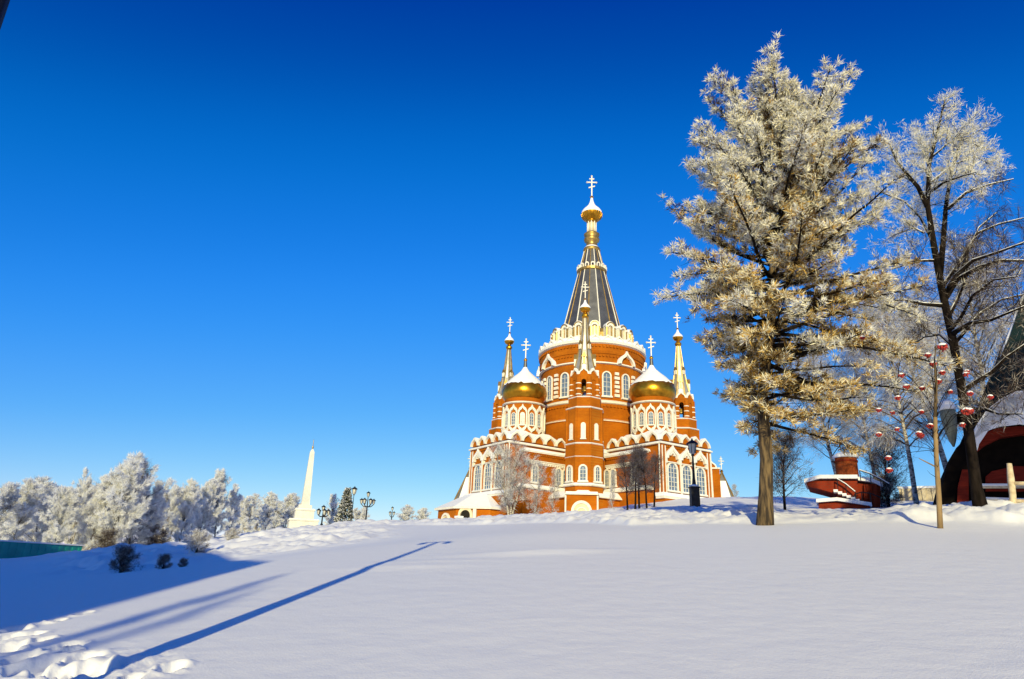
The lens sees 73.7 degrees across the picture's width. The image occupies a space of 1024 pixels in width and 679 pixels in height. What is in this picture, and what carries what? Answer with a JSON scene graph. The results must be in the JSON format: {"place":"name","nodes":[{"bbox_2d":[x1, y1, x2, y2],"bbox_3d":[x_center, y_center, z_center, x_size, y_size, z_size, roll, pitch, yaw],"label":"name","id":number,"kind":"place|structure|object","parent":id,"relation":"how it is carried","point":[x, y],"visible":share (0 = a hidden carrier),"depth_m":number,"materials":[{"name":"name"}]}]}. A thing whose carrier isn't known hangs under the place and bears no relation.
{"place":"outdoors","nodes":[
{"label":"outdoors","id":0,"kind":"place"},
{"bbox_2d":[0,496,1023,678],"bbox_3d":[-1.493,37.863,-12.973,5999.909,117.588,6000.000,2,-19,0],"label":"snow ground","id":1,"kind":"structure","parent":0,"point":[729,588],"depth_m":10.29,"materials":[{"name":"white snow"}]},
{"bbox_2d":[0,0,9,28],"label":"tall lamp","id":2,"kind":"object","parent":1,"relation":"on","point":[4,4],"depth_m":5.01,"materials":[{"name":"black metal"}]},
{"bbox_2d":[0,481,24,539],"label":"frosted tree","id":3,"kind":"object","parent":1,"relation":"on","point":[8,490],"visible":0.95,"depth_m":69.20,"materials":[{"name":"white plant"}]},
{"bbox_2d":[0,477,45,540],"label":"frosted tree","id":4,"kind":"object","parent":1,"relation":"on","point":[30,499],"visible":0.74,"depth_m":73.19,"materials":[{"name":"white plant"}]},
{"bbox_2d":[5,493,47,540],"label":"frosted tree","id":5,"kind":"object","parent":1,"relation":"on","point":[34,528],"visible":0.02,"depth_m":88.62,"materials":[{"name":"white plant"}]},
{"bbox_2d":[21,474,61,541],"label":"frosted tree","id":6,"kind":"object","parent":1,"relation":"on","point":[47,486],"visible":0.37,"depth_m":76.95,"materials":[{"name":"white plant"}]},
{"bbox_2d":[0,540,84,558],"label":"sheet fence","id":7,"kind":"object","parent":1,"relation":"on","point":[12,549],"visible":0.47,"depth_m":60.42,"materials":[{"name":"teal metal"}]},
{"bbox_2d":[33,485,87,543],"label":"frosted tree","id":8,"kind":"object","parent":1,"relation":"on","point":[61,513],"visible":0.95,"depth_m":68.46,"materials":[{"name":"white plant"}]},
{"bbox_2d":[62,467,93,543],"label":"frosted tree","id":9,"kind":"object","parent":1,"relation":"on","point":[84,488],"visible":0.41,"depth_m":74.43,"materials":[{"name":"white plant"}]},
{"bbox_2d":[72,486,110,544],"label":"frosted tree","id":10,"kind":"object","parent":1,"relation":"on","point":[76,535],"visible":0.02,"depth_m":92.05,"materials":[{"name":"white plant"}]},
{"bbox_2d":[75,474,113,550],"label":"frosted tree","id":11,"kind":"object","parent":1,"relation":"on","point":[89,531],"visible":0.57,"depth_m":71.24,"materials":[{"name":"white plant"}]},
{"bbox_2d":[86,527,121,548],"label":"bare bush","id":12,"kind":"object","parent":1,"relation":"on","point":[110,534],"visible":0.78,"depth_m":66.47,"materials":[{"name":"brown plant"}]},
{"bbox_2d":[82,457,158,548],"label":"frosted tree","id":13,"kind":"object","parent":1,"relation":"on","point":[122,500],"visible":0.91,"depth_m":70.76,"materials":[{"name":"white plant"}]},
{"bbox_2d":[107,540,145,572],"bbox_3d":[-18.920,10.838,33.578,1.901,1.918,1.629,11,-21,-24],"label":"bare bush","id":14,"kind":"object","parent":1,"relation":"on","point":[124,558],"visible":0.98,"depth_m":33.37,"materials":[{"name":"brown plant"}]},
{"bbox_2d":[106,450,176,544],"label":"frosted tree","id":15,"kind":"object","parent":1,"relation":"on","point":[144,522],"visible":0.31,"depth_m":75.99,"materials":[{"name":"white plant"}]},
{"bbox_2d":[132,479,170,544],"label":"frosted tree","id":16,"kind":"object","parent":1,"relation":"on","point":[162,505],"visible":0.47,"depth_m":77.96,"materials":[{"name":"white plant"}]},
{"bbox_2d":[143,526,170,544],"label":"bare bush","id":17,"kind":"object","parent":1,"relation":"on","point":[155,538],"visible":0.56,"depth_m":75.44,"materials":[{"name":"brown plant"}]},
{"bbox_2d":[155,553,173,568],"bbox_3d":[-17.534,11.165,34.259,1.075,1.084,0.921,-8,-22,28],"label":"bare bush","id":18,"kind":"object","parent":1,"relation":"on","point":[165,558],"visible":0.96,"depth_m":34.19,"materials":[{"name":"brown plant"}]},
{"bbox_2d":[159,477,182,543],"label":"frosted tree","id":19,"kind":"object","parent":1,"relation":"on","point":[173,494],"visible":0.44,"depth_m":87.06,"materials":[{"name":"white plant"}]},
{"bbox_2d":[167,487,194,540],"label":"frosted tree","id":20,"kind":"object","parent":1,"relation":"on","point":[171,530],"visible":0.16,"depth_m":102.04,"materials":[{"name":"white plant"}]},
{"bbox_2d":[177,558,188,566],"bbox_3d":[-15.754,10.754,32.801,0.566,0.667,0.661,19,-25,-40],"label":"bare bush","id":21,"kind":"object","parent":1,"relation":"on","point":[183,562],"visible":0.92,"depth_m":32.77,"materials":[{"name":"brown plant"}]},
{"bbox_2d":[169,478,202,542],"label":"frosted tree","id":22,"kind":"object","parent":1,"relation":"on","point":[191,494],"visible":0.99,"depth_m":87.85,"materials":[{"name":"white plant"}]},
{"bbox_2d":[189,488,202,537],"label":"frosted tree","id":23,"kind":"object","parent":1,"relation":"on","point":[192,526],"visible":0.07,"depth_m":109.28,"materials":[{"name":"white plant"}]},
{"bbox_2d":[183,527,213,554],"bbox_3d":[-20.990,13.528,45.506,2.052,2.059,1.988,11,-21,-23],"label":"bare bush","id":24,"kind":"object","parent":1,"relation":"on","point":[198,540],"visible":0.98,"depth_m":45.34,"materials":[{"name":"white plant"}]},
{"bbox_2d":[190,478,225,534],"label":"frosted tree","id":25,"kind":"object","parent":1,"relation":"on","point":[208,499],"visible":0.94,"depth_m":92.42,"materials":[{"name":"white plant"}]},
{"bbox_2d":[205,468,239,537],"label":"frosted tree","id":26,"kind":"object","parent":1,"relation":"on","point":[220,476],"visible":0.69,"depth_m":95.00,"materials":[{"name":"white plant"}]},
{"bbox_2d":[224,526,239,541],"bbox_3d":[-22.736,15.900,55.379,1.432,1.483,1.477,-5,-20,21],"label":"bare bush","id":27,"kind":"object","parent":1,"relation":"on","point":[232,532],"visible":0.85,"depth_m":55.28,"materials":[{"name":"white plant"}]},
{"bbox_2d":[224,483,243,534],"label":"frosted tree","id":28,"kind":"object","parent":1,"relation":"on","point":[238,499],"visible":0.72,"depth_m":101.03,"materials":[{"name":"white plant"}]},
{"bbox_2d":[225,507,250,532],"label":"frosted tree","id":29,"kind":"object","parent":1,"relation":"on","point":[240,530],"visible":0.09,"depth_m":134.56,"materials":[{"name":"white plant"}]},
{"bbox_2d":[238,493,263,532],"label":"frosted tree","id":30,"kind":"object","parent":1,"relation":"on","point":[246,516],"visible":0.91,"depth_m":113.03,"materials":[{"name":"white plant"}]},
{"bbox_2d":[249,500,264,531],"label":"frosted tree","id":31,"kind":"object","parent":1,"relation":"on","point":[256,528],"visible":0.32,"depth_m":138.16,"materials":[{"name":"white plant"}]},
{"bbox_2d":[254,492,280,529],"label":"frosted tree","id":32,"kind":"object","parent":1,"relation":"on","point":[269,504],"visible":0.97,"depth_m":119.08,"materials":[{"name":"white plant"}]},
{"bbox_2d":[269,500,287,528],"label":"frosted tree","id":33,"kind":"object","parent":1,"relation":"on","point":[276,523],"visible":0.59,"depth_m":143.07,"materials":[{"name":"white plant"}]},
{"bbox_2d":[280,493,300,527],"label":"frosted tree","id":34,"kind":"object","parent":1,"relation":"on","point":[291,500],"visible":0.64,"depth_m":147.70,"materials":[{"name":"white plant"}]},
{"bbox_2d":[287,440,318,527],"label":"obelisk","id":35,"kind":"object","parent":1,"relation":"on","point":[304,511],"visible":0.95,"depth_m":138.71,"materials":[{"name":"white stone"}]},
{"bbox_2d":[317,505,329,524],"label":"many armed lamp","id":36,"kind":"object","parent":1,"relation":"on","point":[324,510],"visible":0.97,"depth_m":130.81,"materials":[{"name":"black metal"}]},
{"bbox_2d":[323,493,339,524],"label":"frosted tree","id":37,"kind":"object","parent":1,"relation":"on","point":[333,503],"visible":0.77,"depth_m":157.75,"materials":[{"name":"white plant"}]},
{"bbox_2d":[333,487,354,521],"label":"fir tree","id":38,"kind":"object","parent":1,"relation":"on","point":[344,512],"visible":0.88,"depth_m":132.18,"materials":[{"name":"green plant"}]},
{"bbox_2d":[351,487,356,520],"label":"street lamp","id":39,"kind":"object","parent":1,"relation":"on","point":[354,489],"visible":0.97,"depth_m":131.75,"materials":[{"name":"black metal"}]},
{"bbox_2d":[353,505,370,520],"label":"frosted tree","id":40,"kind":"object","parent":1,"relation":"on","point":[360,513],"visible":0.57,"depth_m":162.92,"materials":[{"name":"white plant"}]},
{"bbox_2d":[360,491,375,519],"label":"many armed lamp","id":41,"kind":"object","parent":1,"relation":"on","point":[364,500],"visible":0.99,"depth_m":143.05,"materials":[{"name":"black metal"}]},
{"bbox_2d":[389,506,394,519],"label":"many armed lamp","id":42,"kind":"object","parent":1,"relation":"on","point":[392,508],"visible":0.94,"depth_m":157.92,"materials":[{"name":"black metal"}]},
{"bbox_2d":[395,504,415,520],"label":"frosted tree","id":43,"kind":"object","parent":1,"relation":"on","point":[405,514],"visible":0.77,"depth_m":167.30,"materials":[{"name":"white plant"}]},
{"bbox_2d":[414,507,430,519],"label":"frosted tree","id":44,"kind":"object","parent":1,"relation":"on","point":[423,513],"visible":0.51,"depth_m":170.43,"materials":[{"name":"white plant"}]},
{"bbox_2d":[484,434,541,514],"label":"rimed tree","id":45,"kind":"object","parent":1,"relation":"on","point":[512,482],"visible":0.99,"depth_m":90.26,"materials":[{"name":"white plant"}]},
{"bbox_2d":[526,460,547,513],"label":"rimed tree","id":46,"kind":"object","parent":1,"relation":"on","point":[540,479],"visible":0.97,"depth_m":76.43,"materials":[{"name":"white plant"}]},
{"bbox_2d":[543,468,561,512],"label":"rimed tree","id":47,"kind":"object","parent":1,"relation":"on","point":[555,476],"visible":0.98,"depth_m":88.39,"materials":[{"name":"white plant"}]},
{"bbox_2d":[434,175,733,518],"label":"cathedral","id":48,"kind":"structure","parent":1,"relation":"on","point":[591,406],"depth_m":112.19,"materials":[{"name":"orange brick"}]},
{"bbox_2d":[608,469,615,509],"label":"rimed tree","id":49,"kind":"object","parent":1,"relation":"on","point":[613,484],"visible":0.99,"depth_m":70.10,"materials":[{"name":"white plant"}]},
{"bbox_2d":[613,450,634,509],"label":"dark tree","id":50,"kind":"object","parent":1,"relation":"on","point":[624,464],"visible":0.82,"depth_m":81.86,"materials":[{"name":"brown plant"}]},
{"bbox_2d":[619,443,650,508],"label":"dark tree","id":51,"kind":"object","parent":1,"relation":"on","point":[632,463],"visible":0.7,"depth_m":77.75,"materials":[{"name":"brown plant"}]},
{"bbox_2d":[624,444,651,508],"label":"dark tree","id":52,"kind":"object","parent":1,"relation":"on","point":[633,471],"visible":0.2,"depth_m":80.24,"materials":[{"name":"brown plant"}]},
{"bbox_2d":[630,445,656,507],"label":"dark tree","id":53,"kind":"object","parent":1,"relation":"on","point":[643,467],"visible":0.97,"depth_m":76.59,"materials":[{"name":"brown plant"}]},
{"bbox_2d":[646,450,667,506],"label":"dark tree","id":54,"kind":"object","parent":1,"relation":"on","point":[655,467],"visible":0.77,"depth_m":79.27,"materials":[{"name":"brown plant"}]},
{"bbox_2d":[686,438,699,506],"bbox_3d":[12.748,9.393,47.961,0.880,4.944,0.880,2,-19,0],"label":"street lamp","id":55,"kind":"object","parent":1,"relation":"on","point":[694,489],"visible":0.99,"depth_m":47.55,"materials":[{"name":"black metal"}]},
{"bbox_2d":[731,483,739,496],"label":"distant tree","id":56,"kind":"object","parent":1,"relation":"on","point":[734,487],"visible":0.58,"depth_m":141.04,"materials":[{"name":"white plant"}]},
{"bbox_2d":[771,424,813,509],"bbox_3d":[16.039,7.584,40.388,3.571,5.912,4.089,9,-20,-20],"label":"tree","id":57,"kind":"object","parent":1,"relation":"on","point":[781,457],"visible":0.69,"depth_m":40.24,"materials":[{"name":"grey plant"}]},
{"bbox_2d":[652,30,966,525],"bbox_3d":[12.147,-2.815,30.221,12.259,22.628,11.734,2,-19,0],"label":"larch tree","id":58,"kind":"object","parent":1,"relation":"on","point":[786,129],"visible":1,"depth_m":28.79,"materials":[{"name":"brown plant"}]},
{"bbox_2d":[773,348,871,474],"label":"birch tree","id":59,"kind":"object","parent":1,"relation":"on","point":[812,362],"visible":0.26,"depth_m":67.11,"materials":[{"name":"white plant"}]},
{"bbox_2d":[804,452,890,508],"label":"ramp terrace","id":60,"kind":"structure","parent":1,"relation":"on","point":[846,486],"depth_m":55.22,"materials":[{"name":"red brick"}]},
{"bbox_2d":[808,347,918,474],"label":"birch tree","id":61,"kind":"object","parent":1,"relation":"on","point":[860,381],"visible":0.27,"depth_m":66.92,"materials":[{"name":"white plant"}]},
{"bbox_2d":[858,424,917,496],"bbox_3d":[31.638,10.796,58.228,5.348,8.048,6.124,2,-19,1],"label":"tree","id":62,"kind":"object","parent":1,"relation":"on","point":[881,458],"visible":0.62,"depth_m":58.30,"materials":[{"name":"grey plant"}]},
{"bbox_2d":[871,471,906,506],"bbox_3d":[30.975,12.720,57.320,4.133,3.752,3.541,-9,-22,31],"label":"dark bush","id":63,"kind":"object","parent":1,"relation":"on","point":[888,501],"visible":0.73,"depth_m":56.80,"materials":[{"name":"black plant"}]},
{"bbox_2d":[826,297,978,503],"bbox_3d":[30.085,4.351,51.628,9.802,17.641,10.021,19,-25,-39],"label":"birch tree","id":64,"kind":"object","parent":1,"relation":"on","point":[890,331],"visible":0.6,"depth_m":52.00,"materials":[{"name":"grey plant"}]},
{"bbox_2d":[837,290,986,469],"bbox_3d":[34.496,3.892,57.904,12.184,20.920,12.851,3,-19,-2],"label":"birch tree","id":65,"kind":"object","parent":1,"relation":"on","point":[943,458],"visible":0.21,"depth_m":57.70,"materials":[{"name":"grey plant"}]},
{"bbox_2d":[897,486,935,500],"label":"wall","id":66,"kind":"structure","parent":1,"relation":"on","point":[926,493],"depth_m":70.93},
{"bbox_2d":[860,330,993,528],"bbox_3d":[15.093,3.111,24.545,3.897,7.322,2.129,-10,-22,32],"label":"rowan tree","id":67,"kind":"object","parent":1,"relation":"on","point":[935,436],"visible":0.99,"depth_m":24.49,"materials":[{"name":"beige plant"}]},
{"bbox_2d":[853,87,1023,506],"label":"poplar tree","id":68,"kind":"object","parent":1,"relation":"on","point":[963,260],"visible":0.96,"depth_m":32.81,"materials":[{"name":"white plant"}]},
{"bbox_2d":[872,245,1023,440],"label":"birch tree","id":69,"kind":"object","parent":1,"relation":"on","point":[992,334],"visible":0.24,"depth_m":59.21,"materials":[{"name":"grey plant"}]},
{"bbox_2d":[933,295,1023,504],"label":"timber house","id":70,"kind":"structure","parent":1,"relation":"on","point":[998,451],"depth_m":38.08,"materials":[{"name":"wood"}]},
{"bbox_2d":[1006,463,1023,502],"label":"rail fence","id":71,"kind":"object","parent":1,"relation":"on","point":[1012,483],"visible":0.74,"depth_m":29.53,"materials":[{"name":"beige wood"}]},
{"bbox_2d":[0,0,1023,543],"label":"sky","id":72,"kind":"structure","parent":0,"point":[236,236],"materials":[{"name":"blue"}]}
]}

